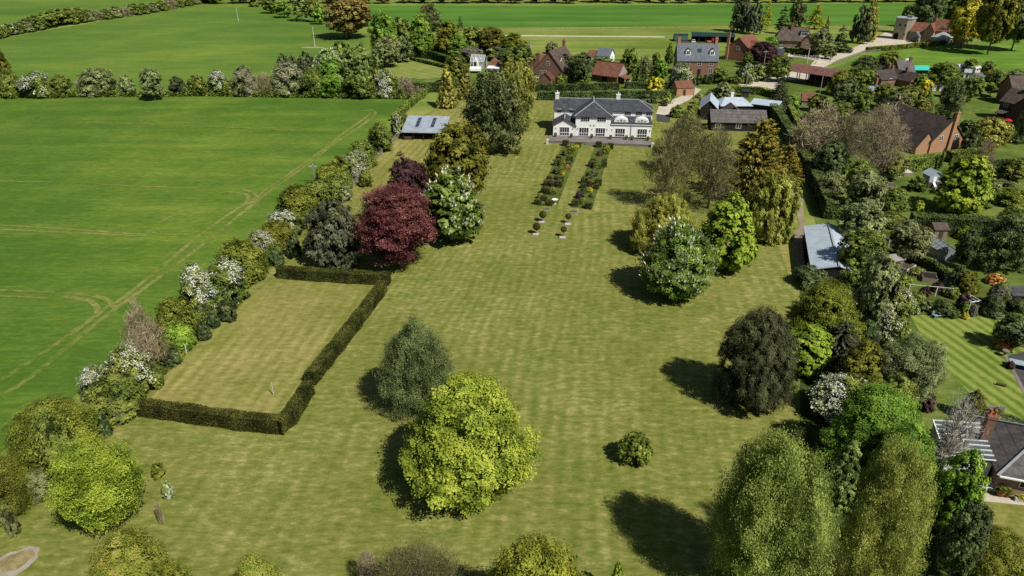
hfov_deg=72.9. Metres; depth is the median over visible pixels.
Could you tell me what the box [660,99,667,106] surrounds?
evergreen shrub
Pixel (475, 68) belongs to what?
marquee
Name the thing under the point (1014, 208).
shrub
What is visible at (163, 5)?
shrub
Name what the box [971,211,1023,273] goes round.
birch tree
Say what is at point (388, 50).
broadleaf tree
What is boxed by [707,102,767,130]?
stone roof range
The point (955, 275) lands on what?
evergreen shrub
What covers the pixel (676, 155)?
budding tree
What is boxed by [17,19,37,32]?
shrub
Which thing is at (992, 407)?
garden bench
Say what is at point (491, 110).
birch tree
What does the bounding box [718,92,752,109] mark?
black shed
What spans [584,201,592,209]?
clipped box
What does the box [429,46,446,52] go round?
clipped hedge
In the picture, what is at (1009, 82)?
brick house
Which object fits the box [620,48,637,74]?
broadleaf tree
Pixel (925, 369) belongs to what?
broadleaf tree
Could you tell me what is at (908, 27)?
tower house
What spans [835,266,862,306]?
broadleaf tree
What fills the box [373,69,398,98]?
hawthorn bush
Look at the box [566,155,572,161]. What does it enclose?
clipped box
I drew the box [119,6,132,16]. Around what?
bare shrub
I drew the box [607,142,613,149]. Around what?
clipped box
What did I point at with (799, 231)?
side track
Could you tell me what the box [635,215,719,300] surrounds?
chestnut tree
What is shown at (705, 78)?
evergreen tree
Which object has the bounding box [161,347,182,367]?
evergreen shrub
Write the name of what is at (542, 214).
topiary tree
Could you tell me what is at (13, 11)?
distant field
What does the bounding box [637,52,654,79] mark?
budding tree
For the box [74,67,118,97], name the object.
shrub
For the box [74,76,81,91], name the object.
bare shrub
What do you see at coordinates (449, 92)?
golden cypress
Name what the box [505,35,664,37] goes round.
field path
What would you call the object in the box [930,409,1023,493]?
slate cottage
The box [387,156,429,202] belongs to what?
purple beech
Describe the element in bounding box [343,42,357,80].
poplar tree
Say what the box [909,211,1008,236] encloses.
clipped hedge
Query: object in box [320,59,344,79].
broadleaf tree
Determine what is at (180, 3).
shrub
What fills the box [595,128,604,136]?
french window
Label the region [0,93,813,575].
lawn
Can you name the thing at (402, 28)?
broadleaf tree
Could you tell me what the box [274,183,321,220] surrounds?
shrub
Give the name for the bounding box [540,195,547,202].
clipped box
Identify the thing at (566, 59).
evergreen shrub
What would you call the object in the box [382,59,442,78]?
striped lawn
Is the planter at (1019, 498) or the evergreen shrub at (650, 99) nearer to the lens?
the planter at (1019, 498)
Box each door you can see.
[594,75,598,81]
[803,244,807,265]
[938,231,943,239]
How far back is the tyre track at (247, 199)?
136.23 m
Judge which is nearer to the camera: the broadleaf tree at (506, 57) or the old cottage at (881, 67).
the old cottage at (881, 67)
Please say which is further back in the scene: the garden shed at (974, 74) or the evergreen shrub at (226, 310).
the garden shed at (974, 74)
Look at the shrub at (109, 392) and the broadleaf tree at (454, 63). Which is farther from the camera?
the broadleaf tree at (454, 63)
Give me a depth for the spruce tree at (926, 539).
50.61 m
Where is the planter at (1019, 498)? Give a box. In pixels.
[1013,494,1023,502]
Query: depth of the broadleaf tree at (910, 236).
106.32 m
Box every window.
[559,127,569,135]
[579,127,588,135]
[581,117,589,121]
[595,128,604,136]
[597,117,605,121]
[614,116,627,121]
[615,128,624,136]
[635,116,648,122]
[637,129,647,137]
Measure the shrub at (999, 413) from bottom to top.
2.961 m
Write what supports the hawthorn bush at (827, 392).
on the undergrowth at (810, 424)
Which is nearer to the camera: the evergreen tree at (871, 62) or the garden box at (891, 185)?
the garden box at (891, 185)
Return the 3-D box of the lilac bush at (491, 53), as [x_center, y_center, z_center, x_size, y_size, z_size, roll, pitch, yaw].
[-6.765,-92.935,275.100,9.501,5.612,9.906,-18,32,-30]
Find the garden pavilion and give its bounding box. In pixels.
[487,58,501,70]
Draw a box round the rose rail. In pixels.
[908,284,953,297]
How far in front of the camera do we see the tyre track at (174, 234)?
119.75 m
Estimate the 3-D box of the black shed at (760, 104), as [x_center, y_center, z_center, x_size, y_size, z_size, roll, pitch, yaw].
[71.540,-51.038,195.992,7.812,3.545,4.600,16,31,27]
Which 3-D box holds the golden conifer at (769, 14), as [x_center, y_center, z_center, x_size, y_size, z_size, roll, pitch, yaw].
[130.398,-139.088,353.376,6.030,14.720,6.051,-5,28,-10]
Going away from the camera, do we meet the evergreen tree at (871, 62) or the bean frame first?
the bean frame
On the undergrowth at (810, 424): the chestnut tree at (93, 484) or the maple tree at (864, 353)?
the maple tree at (864, 353)
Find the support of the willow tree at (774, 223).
on the lawn at (584, 345)
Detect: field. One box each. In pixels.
[0,0,171,26]
[0,1,371,89]
[0,96,426,452]
[343,2,1003,27]
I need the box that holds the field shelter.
[401,115,449,139]
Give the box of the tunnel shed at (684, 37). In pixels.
[673,33,687,41]
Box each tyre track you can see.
[0,109,376,396]
[0,110,371,381]
[0,121,294,130]
[0,225,145,234]
[0,229,146,236]
[0,289,54,292]
[0,295,51,298]
[8,181,210,188]
[61,295,100,332]
[63,292,117,307]
[147,229,205,234]
[226,191,249,207]
[242,189,258,204]
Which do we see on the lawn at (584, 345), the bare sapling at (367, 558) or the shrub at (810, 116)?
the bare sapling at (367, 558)
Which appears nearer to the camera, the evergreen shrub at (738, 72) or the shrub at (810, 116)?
the shrub at (810, 116)
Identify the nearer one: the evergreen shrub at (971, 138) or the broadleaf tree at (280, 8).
the evergreen shrub at (971, 138)
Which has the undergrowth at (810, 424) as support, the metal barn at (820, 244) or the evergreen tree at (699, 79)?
the metal barn at (820, 244)
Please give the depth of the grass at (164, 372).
82.53 m
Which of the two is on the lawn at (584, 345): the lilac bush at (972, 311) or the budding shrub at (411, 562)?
the budding shrub at (411, 562)
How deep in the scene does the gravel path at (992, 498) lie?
64.11 m
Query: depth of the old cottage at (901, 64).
238.52 m
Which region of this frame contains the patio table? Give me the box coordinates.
[1009,358,1023,365]
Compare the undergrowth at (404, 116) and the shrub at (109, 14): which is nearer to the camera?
the undergrowth at (404, 116)
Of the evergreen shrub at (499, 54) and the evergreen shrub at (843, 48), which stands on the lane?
the evergreen shrub at (843, 48)
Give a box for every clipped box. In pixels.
[534,198,540,204]
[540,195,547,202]
[541,186,549,194]
[543,179,550,185]
[546,199,552,205]
[553,158,559,165]
[554,179,562,187]
[557,175,563,181]
[562,139,568,145]
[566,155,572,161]
[571,199,578,206]
[580,183,586,187]
[581,176,588,182]
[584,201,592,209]
[588,160,593,166]
[593,183,599,189]
[594,178,601,185]
[595,141,601,147]
[601,161,606,167]
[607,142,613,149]
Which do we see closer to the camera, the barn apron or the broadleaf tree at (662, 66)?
the barn apron
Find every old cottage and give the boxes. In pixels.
[874,64,896,85]
[876,62,897,71]
[892,55,915,72]
[896,66,917,87]
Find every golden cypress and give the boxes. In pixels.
[435,65,458,107]
[457,64,474,99]
[824,16,829,46]
[861,0,879,31]
[921,99,931,112]
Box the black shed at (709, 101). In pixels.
[699,93,718,119]
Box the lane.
[788,32,912,65]
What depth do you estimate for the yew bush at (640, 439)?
67.16 m
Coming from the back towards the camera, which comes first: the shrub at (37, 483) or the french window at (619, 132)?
the french window at (619, 132)
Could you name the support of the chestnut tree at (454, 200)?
on the lawn at (584, 345)
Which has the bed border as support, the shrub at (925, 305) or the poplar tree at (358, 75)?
the shrub at (925, 305)
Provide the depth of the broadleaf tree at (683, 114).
173.56 m
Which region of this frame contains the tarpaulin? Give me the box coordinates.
[914,65,929,73]
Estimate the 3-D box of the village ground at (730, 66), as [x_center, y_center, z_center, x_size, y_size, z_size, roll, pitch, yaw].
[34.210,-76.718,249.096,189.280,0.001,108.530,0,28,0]
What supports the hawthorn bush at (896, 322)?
on the undergrowth at (810, 424)
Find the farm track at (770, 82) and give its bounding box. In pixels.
[739,66,824,89]
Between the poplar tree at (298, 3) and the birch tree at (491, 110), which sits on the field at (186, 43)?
the poplar tree at (298, 3)
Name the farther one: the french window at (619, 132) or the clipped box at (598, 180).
the french window at (619, 132)
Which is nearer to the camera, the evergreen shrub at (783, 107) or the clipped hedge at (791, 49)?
the evergreen shrub at (783, 107)
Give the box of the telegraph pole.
[819,66,825,93]
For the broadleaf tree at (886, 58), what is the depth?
242.65 m
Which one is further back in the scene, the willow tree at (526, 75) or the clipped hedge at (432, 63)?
the clipped hedge at (432, 63)
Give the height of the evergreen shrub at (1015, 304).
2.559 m
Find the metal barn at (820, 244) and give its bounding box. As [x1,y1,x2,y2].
[802,222,856,288]
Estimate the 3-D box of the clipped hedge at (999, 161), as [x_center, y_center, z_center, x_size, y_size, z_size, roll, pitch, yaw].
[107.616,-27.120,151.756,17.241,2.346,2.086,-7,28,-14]
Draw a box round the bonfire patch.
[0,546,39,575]
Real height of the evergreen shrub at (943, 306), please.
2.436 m
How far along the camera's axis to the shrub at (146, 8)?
420.52 m
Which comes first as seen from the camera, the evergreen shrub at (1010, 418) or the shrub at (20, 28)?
the evergreen shrub at (1010, 418)
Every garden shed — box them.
[671,80,693,95]
[741,88,749,97]
[800,92,818,105]
[867,76,897,103]
[886,253,906,263]
[926,222,949,240]
[930,83,944,90]
[963,69,972,77]
[968,72,984,78]
[1008,286,1023,299]
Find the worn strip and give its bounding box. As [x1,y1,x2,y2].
[779,240,797,276]
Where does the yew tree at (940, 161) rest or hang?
on the garden ground at (980, 106)
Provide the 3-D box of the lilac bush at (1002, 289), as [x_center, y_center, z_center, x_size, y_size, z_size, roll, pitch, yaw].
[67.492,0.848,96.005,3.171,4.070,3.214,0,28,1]
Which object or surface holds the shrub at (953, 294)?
on the bed border
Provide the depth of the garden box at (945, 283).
102.08 m
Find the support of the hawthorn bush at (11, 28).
on the ground at (538, 40)
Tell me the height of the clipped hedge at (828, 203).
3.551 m
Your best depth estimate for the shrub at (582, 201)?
132.07 m
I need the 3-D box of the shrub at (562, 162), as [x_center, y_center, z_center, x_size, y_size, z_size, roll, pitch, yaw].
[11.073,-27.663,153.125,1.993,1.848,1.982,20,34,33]
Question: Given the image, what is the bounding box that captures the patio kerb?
[1005,355,1023,393]
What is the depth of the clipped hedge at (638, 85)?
226.25 m
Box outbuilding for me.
[587,47,615,61]
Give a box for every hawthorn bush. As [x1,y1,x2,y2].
[1,23,19,33]
[16,70,51,97]
[75,363,106,400]
[99,343,161,390]
[161,481,174,499]
[177,262,210,308]
[202,255,248,311]
[206,69,227,93]
[230,65,259,96]
[248,229,276,251]
[265,209,298,229]
[270,60,303,97]
[331,74,343,93]
[339,150,369,179]
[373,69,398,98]
[390,113,402,134]
[529,73,539,83]
[668,62,694,82]
[740,63,755,83]
[751,63,770,81]
[805,369,865,423]
[862,286,919,345]
[986,164,995,176]
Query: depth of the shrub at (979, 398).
73.08 m
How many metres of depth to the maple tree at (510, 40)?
277.12 m
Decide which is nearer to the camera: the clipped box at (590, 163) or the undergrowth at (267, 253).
the undergrowth at (267, 253)
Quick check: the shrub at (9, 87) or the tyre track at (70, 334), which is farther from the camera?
the shrub at (9, 87)
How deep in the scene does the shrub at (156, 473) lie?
66.09 m
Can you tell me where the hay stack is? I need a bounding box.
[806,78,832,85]
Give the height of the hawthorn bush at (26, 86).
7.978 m
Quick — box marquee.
[469,66,480,72]
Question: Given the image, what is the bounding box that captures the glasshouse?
[470,54,486,67]
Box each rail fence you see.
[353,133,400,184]
[719,56,741,62]
[793,54,820,62]
[834,49,880,63]
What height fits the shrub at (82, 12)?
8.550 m
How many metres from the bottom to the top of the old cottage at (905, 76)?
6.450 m
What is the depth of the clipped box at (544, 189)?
137.04 m
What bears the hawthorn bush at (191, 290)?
on the lawn at (584, 345)
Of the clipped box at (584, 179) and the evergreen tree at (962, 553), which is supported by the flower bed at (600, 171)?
the clipped box at (584, 179)
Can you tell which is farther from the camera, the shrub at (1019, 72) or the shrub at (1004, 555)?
the shrub at (1019, 72)
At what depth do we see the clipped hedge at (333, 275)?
102.94 m
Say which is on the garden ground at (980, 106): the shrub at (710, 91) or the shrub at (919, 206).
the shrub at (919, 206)
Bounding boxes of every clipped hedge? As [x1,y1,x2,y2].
[135,380,314,435]
[276,265,391,285]
[304,280,387,384]
[390,88,428,119]
[409,81,439,91]
[410,57,444,67]
[414,50,448,62]
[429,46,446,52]
[530,82,619,91]
[537,90,674,100]
[624,81,672,89]
[691,98,698,115]
[693,76,734,83]
[722,85,775,97]
[767,99,839,219]
[783,47,817,55]
[786,103,846,218]
[865,40,954,51]
[889,251,949,281]
[904,152,944,171]
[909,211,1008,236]
[944,148,979,162]
[973,157,1023,172]
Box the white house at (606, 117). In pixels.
[552,90,653,137]
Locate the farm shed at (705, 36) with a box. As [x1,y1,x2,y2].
[691,32,734,42]
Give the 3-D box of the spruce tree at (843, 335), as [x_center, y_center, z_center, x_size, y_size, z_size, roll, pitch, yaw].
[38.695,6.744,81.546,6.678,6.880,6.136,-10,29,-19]
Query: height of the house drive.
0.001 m
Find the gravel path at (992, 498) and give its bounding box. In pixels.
[983,493,1023,504]
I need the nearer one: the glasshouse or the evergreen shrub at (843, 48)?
the glasshouse
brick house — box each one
[527,39,571,83]
[673,36,718,75]
[725,32,763,60]
[994,87,1023,125]
[995,75,1023,101]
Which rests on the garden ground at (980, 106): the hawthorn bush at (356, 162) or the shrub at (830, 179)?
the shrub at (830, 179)
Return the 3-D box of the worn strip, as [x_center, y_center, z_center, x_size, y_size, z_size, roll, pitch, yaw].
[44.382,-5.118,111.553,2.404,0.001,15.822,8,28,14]
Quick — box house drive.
[656,87,700,114]
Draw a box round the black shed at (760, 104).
[750,98,781,115]
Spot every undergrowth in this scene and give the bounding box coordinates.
[0,87,424,99]
[0,242,285,522]
[293,113,407,228]
[800,230,971,575]
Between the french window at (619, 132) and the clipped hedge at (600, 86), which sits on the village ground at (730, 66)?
the clipped hedge at (600, 86)
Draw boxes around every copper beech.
[349,180,437,267]
[747,41,782,64]
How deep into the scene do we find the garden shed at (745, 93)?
214.62 m
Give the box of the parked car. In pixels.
[907,38,918,41]
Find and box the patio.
[1007,352,1023,385]
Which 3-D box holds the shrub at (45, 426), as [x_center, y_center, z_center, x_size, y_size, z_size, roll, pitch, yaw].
[-43.340,14.675,65.531,3.573,7.903,3.634,-16,31,-28]
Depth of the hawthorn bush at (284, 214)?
120.27 m
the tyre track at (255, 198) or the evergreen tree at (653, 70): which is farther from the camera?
the evergreen tree at (653, 70)
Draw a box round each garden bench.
[931,311,946,318]
[984,405,1005,412]
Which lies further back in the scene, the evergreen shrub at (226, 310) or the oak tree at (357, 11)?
the oak tree at (357, 11)
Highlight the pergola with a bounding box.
[967,295,980,311]
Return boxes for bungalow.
[774,23,812,48]
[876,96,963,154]
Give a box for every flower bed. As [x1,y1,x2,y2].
[536,144,578,204]
[570,145,608,208]
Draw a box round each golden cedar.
[720,116,787,199]
[773,144,805,193]
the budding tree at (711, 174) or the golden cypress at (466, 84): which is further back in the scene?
the golden cypress at (466, 84)
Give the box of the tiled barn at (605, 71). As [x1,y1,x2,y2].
[591,60,631,84]
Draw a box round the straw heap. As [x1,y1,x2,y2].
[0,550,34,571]
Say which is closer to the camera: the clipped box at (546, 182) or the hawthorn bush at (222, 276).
the hawthorn bush at (222, 276)
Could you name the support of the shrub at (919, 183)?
on the garden ground at (980, 106)
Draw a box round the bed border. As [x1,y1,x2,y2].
[862,284,1013,319]
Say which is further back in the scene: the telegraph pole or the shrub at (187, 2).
the shrub at (187, 2)
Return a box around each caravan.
[956,64,966,70]
[969,65,980,72]
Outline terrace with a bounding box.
[548,135,650,146]
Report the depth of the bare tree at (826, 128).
152.97 m
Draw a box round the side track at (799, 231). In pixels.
[786,163,804,236]
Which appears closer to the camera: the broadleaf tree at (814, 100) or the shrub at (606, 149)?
the shrub at (606, 149)
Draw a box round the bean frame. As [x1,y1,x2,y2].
[900,265,924,279]
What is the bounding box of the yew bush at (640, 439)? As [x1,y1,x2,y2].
[618,430,653,466]
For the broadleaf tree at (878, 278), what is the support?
on the undergrowth at (810, 424)
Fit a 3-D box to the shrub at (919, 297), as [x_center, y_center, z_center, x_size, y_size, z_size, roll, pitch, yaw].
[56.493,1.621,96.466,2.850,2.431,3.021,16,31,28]
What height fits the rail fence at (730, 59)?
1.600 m
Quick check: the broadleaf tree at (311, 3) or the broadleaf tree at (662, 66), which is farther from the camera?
the broadleaf tree at (311, 3)
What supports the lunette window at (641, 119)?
in the white house at (606, 117)
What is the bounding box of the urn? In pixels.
[1001,349,1009,356]
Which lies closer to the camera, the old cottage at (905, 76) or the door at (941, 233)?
the door at (941, 233)
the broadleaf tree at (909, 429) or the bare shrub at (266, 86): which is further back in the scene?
the bare shrub at (266, 86)
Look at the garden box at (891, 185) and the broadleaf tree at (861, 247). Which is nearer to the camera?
the broadleaf tree at (861, 247)
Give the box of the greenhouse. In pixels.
[926,237,955,260]
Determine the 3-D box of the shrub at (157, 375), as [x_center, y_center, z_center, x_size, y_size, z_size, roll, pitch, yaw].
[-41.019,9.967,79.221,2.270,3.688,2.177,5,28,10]
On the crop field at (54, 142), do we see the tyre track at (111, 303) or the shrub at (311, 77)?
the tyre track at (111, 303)
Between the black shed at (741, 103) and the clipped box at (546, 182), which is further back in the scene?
the black shed at (741, 103)
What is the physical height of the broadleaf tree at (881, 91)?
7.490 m
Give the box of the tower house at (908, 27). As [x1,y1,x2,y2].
[892,14,967,44]
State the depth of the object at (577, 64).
229.18 m
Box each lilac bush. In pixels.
[457,46,481,61]
[472,44,485,53]
[484,47,501,60]
[968,305,978,316]
[983,280,1012,304]
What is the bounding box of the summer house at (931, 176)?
[922,168,943,189]
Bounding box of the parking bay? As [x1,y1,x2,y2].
[657,114,669,121]
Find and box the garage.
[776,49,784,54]
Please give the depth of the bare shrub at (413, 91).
214.00 m
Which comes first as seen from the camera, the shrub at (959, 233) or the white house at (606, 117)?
the shrub at (959, 233)
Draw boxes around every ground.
[0,0,1010,456]
[351,51,814,102]
[786,63,1023,519]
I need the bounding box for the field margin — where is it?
[363,26,893,28]
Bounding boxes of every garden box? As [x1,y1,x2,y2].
[886,183,897,187]
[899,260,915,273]
[902,169,913,175]
[920,271,937,282]
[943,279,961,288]
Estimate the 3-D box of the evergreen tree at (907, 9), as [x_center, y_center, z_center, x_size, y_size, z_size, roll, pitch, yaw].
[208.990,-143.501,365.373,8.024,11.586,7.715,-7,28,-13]
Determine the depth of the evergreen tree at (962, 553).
53.41 m
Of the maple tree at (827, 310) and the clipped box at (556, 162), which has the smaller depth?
the maple tree at (827, 310)
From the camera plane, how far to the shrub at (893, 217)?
121.48 m
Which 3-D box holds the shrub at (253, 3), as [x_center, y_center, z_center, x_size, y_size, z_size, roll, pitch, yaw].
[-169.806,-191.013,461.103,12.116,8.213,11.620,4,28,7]
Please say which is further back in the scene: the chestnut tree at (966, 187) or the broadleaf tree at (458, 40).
the broadleaf tree at (458, 40)
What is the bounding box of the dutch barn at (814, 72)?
[786,63,840,87]
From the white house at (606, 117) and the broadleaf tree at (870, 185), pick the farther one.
the white house at (606, 117)
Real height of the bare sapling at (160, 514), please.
3.472 m
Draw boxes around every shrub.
[0,26,12,36]
[0,67,20,98]
[0,450,37,524]
[0,505,21,538]
[10,22,26,32]
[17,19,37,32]
[22,468,53,505]
[25,15,50,29]
[30,409,75,481]
[32,77,50,97]
[48,74,73,97]
[57,8,84,24]
[69,7,92,21]
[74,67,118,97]
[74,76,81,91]
[80,371,145,423]
[84,9,96,21]
[89,10,104,19]
[97,9,114,19]
[97,414,112,438]
[108,6,123,17]
[112,407,123,426]
[118,75,136,94]
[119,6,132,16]
[125,3,143,15]
[134,3,152,13]
[147,2,159,12]
[148,361,164,389]
[151,461,165,480]
[154,294,201,343]
[155,0,170,9]
[161,320,197,353]
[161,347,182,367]
[162,0,178,8]
[168,76,186,93]
[171,0,186,7]
[183,0,194,5]
[185,75,209,94]
[191,0,201,4]
[192,303,213,321]
[195,321,212,341]
[207,312,220,329]
[213,237,271,285]
[217,295,236,322]
[221,80,233,93]
[231,283,250,303]
[248,0,262,6]
[256,72,274,93]
[260,219,297,247]
[270,248,284,267]
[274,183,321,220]
[285,232,301,257]
[299,67,323,96]
[299,210,311,226]
[304,179,334,207]
[313,163,343,183]
[318,73,344,96]
[323,171,354,199]
[331,155,350,174]
[338,183,352,202]
[340,75,375,98]
[347,139,378,168]
[358,169,373,186]
[361,526,483,575]
[366,122,393,151]
[368,59,380,87]
[396,74,413,95]
[409,84,421,93]
[446,74,458,87]
[493,47,512,66]
[545,41,558,52]
[548,187,556,195]
[549,181,554,186]
[552,168,559,174]
[554,73,567,83]
[558,159,565,166]
[561,149,567,155]
[563,52,573,79]
[567,144,575,154]
[573,76,591,83]
[575,190,583,198]
[579,197,586,204]
[585,171,592,178]
[587,181,592,186]
[591,168,598,176]
[592,160,601,169]
[601,144,610,153]
[636,93,657,103]
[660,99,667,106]
[668,104,682,116]
[693,94,705,103]
[705,88,714,95]
[729,74,743,84]
[735,67,741,74]
[780,103,787,113]
[781,94,800,108]
[792,47,804,54]
[792,263,828,290]
[801,110,820,126]
[813,167,847,196]
[814,155,851,181]
[825,69,852,93]
[835,45,854,52]
[853,105,870,114]
[857,319,880,344]
[879,187,911,212]
[880,210,906,228]
[901,275,912,287]
[906,176,927,191]
[907,266,925,276]
[911,291,928,305]
[913,200,924,212]
[914,305,920,314]
[918,393,936,413]
[919,286,931,297]
[919,300,932,312]
[929,298,954,317]
[930,281,943,291]
[944,286,960,299]
[946,266,965,287]
[948,307,959,318]
[953,226,971,238]
[954,292,972,309]
[958,126,981,149]
[959,271,982,294]
[959,388,987,421]
[960,302,968,312]
[961,311,969,319]
[962,211,985,217]
[962,522,1023,575]
[972,116,1014,146]
[976,139,995,164]
[978,293,1004,317]
[979,310,1004,318]
[984,272,1006,285]
[989,178,1002,191]
[992,176,1020,187]
[992,186,1023,208]
[993,336,1013,350]
[993,406,1003,419]
[995,204,1023,219]
[1002,412,1023,423]
[1003,297,1023,314]
[1004,69,1023,78]
[1006,360,1015,369]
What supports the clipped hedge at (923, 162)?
on the garden ground at (980, 106)
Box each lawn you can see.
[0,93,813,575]
[152,276,373,414]
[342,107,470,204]
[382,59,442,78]
[911,315,1023,418]
[984,501,1023,538]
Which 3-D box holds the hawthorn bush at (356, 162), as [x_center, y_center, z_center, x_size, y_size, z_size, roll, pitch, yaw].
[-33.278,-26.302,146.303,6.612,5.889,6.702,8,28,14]
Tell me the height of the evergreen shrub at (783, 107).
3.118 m
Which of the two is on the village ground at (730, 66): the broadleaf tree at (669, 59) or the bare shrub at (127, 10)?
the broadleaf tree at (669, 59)
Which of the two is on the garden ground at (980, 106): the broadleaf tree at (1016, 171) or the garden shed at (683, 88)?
the broadleaf tree at (1016, 171)
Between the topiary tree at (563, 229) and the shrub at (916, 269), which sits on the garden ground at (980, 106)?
the shrub at (916, 269)
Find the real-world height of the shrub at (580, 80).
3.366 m
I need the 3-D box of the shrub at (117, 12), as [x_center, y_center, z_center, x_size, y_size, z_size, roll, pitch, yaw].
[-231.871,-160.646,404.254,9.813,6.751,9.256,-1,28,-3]
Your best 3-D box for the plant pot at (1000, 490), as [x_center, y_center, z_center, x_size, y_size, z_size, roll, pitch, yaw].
[45.406,18.884,64.319,1.036,1.101,1.081,0,28,0]
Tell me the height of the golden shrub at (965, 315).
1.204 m
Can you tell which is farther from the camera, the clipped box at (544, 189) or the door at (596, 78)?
the door at (596, 78)
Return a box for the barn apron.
[793,237,804,267]
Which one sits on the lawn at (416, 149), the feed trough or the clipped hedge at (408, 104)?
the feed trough
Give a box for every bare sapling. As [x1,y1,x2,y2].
[153,501,164,524]
[357,549,379,575]
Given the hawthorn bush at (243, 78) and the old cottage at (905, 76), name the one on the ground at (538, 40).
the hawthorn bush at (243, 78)
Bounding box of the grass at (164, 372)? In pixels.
[0,249,284,527]
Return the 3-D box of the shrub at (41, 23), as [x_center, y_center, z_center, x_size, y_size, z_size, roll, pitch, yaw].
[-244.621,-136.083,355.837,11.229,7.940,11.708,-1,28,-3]
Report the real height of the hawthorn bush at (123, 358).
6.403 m
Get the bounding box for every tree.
[0,50,12,72]
[1,392,104,472]
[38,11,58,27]
[41,430,148,536]
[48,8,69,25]
[83,519,198,575]
[118,294,170,367]
[137,67,163,100]
[232,549,284,575]
[261,0,276,12]
[274,1,292,17]
[275,53,288,68]
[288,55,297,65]
[291,0,309,20]
[296,197,365,268]
[297,51,315,73]
[305,0,318,21]
[312,5,325,22]
[312,47,345,76]
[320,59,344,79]
[321,0,372,37]
[332,40,350,70]
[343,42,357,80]
[353,39,371,98]
[366,10,398,49]
[369,49,382,69]
[370,35,401,66]
[372,309,462,419]
[392,16,411,49]
[398,37,414,61]
[398,368,546,516]
[408,10,437,46]
[409,27,432,56]
[419,3,442,30]
[420,164,486,241]
[422,119,490,194]
[435,19,458,52]
[444,54,470,78]
[446,34,468,54]
[457,16,463,29]
[458,68,529,154]
[462,26,481,48]
[478,26,504,49]
[478,530,588,575]
[497,33,528,50]
[499,60,535,101]
[500,51,515,66]
[505,66,533,128]
[511,44,534,66]
[533,223,539,232]
[539,211,545,220]
[561,226,566,236]
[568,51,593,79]
[593,56,613,66]
[611,560,624,575]
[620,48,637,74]
[626,190,699,253]
[631,63,639,80]
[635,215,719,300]
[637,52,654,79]
[641,58,649,80]
[641,122,694,198]
[645,76,664,90]
[648,65,656,79]
[652,52,661,65]
[654,60,667,79]
[660,107,710,168]
[661,91,672,103]
[664,42,673,65]
[667,120,692,148]
[673,72,688,81]
[673,120,743,208]
[676,109,697,130]
[696,75,702,84]
[699,189,760,271]
[703,75,707,82]
[704,422,844,575]
[707,74,713,82]
[710,303,801,415]
[712,67,728,82]
[712,82,734,98]
[729,0,752,32]
[741,169,802,246]
[742,52,752,64]
[745,1,764,33]
[765,36,778,47]
[767,54,790,81]
[768,75,790,107]
[774,6,790,30]
[784,277,866,355]
[785,98,850,154]
[787,0,807,26]
[787,323,838,378]
[807,93,829,109]
[809,27,832,55]
[811,138,852,174]
[818,380,930,481]
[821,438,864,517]
[822,46,837,58]
[822,108,869,157]
[822,318,860,373]
[828,76,863,107]
[830,101,851,120]
[831,339,885,384]
[831,429,941,575]
[833,25,849,45]
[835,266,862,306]
[836,199,889,236]
[836,227,891,270]
[843,168,887,207]
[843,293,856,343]
[845,159,874,184]
[846,65,877,88]
[846,95,916,174]
[848,3,870,42]
[850,55,881,69]
[850,87,874,111]
[850,250,904,323]
[861,419,940,506]
[863,19,876,42]
[871,82,892,106]
[872,329,950,405]
[874,153,907,179]
[876,51,901,66]
[882,372,918,410]
[883,85,926,109]
[887,91,913,107]
[888,218,935,260]
[902,4,914,15]
[911,73,928,87]
[912,0,948,22]
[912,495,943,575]
[919,78,934,96]
[924,89,933,106]
[926,62,965,85]
[927,383,991,470]
[928,77,966,118]
[929,154,997,213]
[930,447,991,533]
[931,499,995,575]
[937,148,944,169]
[943,0,974,19]
[946,0,982,47]
[954,227,980,265]
[959,119,975,130]
[963,59,979,68]
[964,75,987,101]
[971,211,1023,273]
[973,0,1023,54]
[980,60,996,76]
[982,69,1005,96]
[990,312,1023,348]
[995,157,1023,180]
[1003,0,1023,50]
[1009,111,1023,143]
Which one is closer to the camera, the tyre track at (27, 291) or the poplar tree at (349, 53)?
the tyre track at (27, 291)
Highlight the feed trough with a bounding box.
[404,135,411,139]
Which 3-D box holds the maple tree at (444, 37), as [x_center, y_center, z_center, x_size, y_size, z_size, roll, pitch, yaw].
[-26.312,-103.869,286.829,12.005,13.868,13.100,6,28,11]
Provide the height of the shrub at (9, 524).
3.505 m
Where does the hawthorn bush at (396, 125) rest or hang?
on the lawn at (416, 149)
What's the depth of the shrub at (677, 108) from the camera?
191.93 m
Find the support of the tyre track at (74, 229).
on the crop field at (54, 142)
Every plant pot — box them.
[995,485,1006,496]
[1003,486,1013,497]
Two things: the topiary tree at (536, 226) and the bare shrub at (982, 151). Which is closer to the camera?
the topiary tree at (536, 226)
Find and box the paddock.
[841,39,1023,69]
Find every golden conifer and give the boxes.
[762,0,771,29]
[804,4,824,28]
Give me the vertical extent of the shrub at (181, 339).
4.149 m
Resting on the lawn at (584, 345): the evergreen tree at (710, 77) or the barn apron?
the barn apron
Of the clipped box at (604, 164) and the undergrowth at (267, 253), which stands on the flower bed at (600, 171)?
the clipped box at (604, 164)
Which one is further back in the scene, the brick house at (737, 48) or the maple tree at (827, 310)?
the brick house at (737, 48)
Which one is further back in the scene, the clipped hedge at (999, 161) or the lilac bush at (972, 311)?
the clipped hedge at (999, 161)
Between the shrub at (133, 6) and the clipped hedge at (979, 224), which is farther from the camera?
the shrub at (133, 6)
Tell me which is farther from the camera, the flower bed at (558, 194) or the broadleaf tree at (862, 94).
the broadleaf tree at (862, 94)

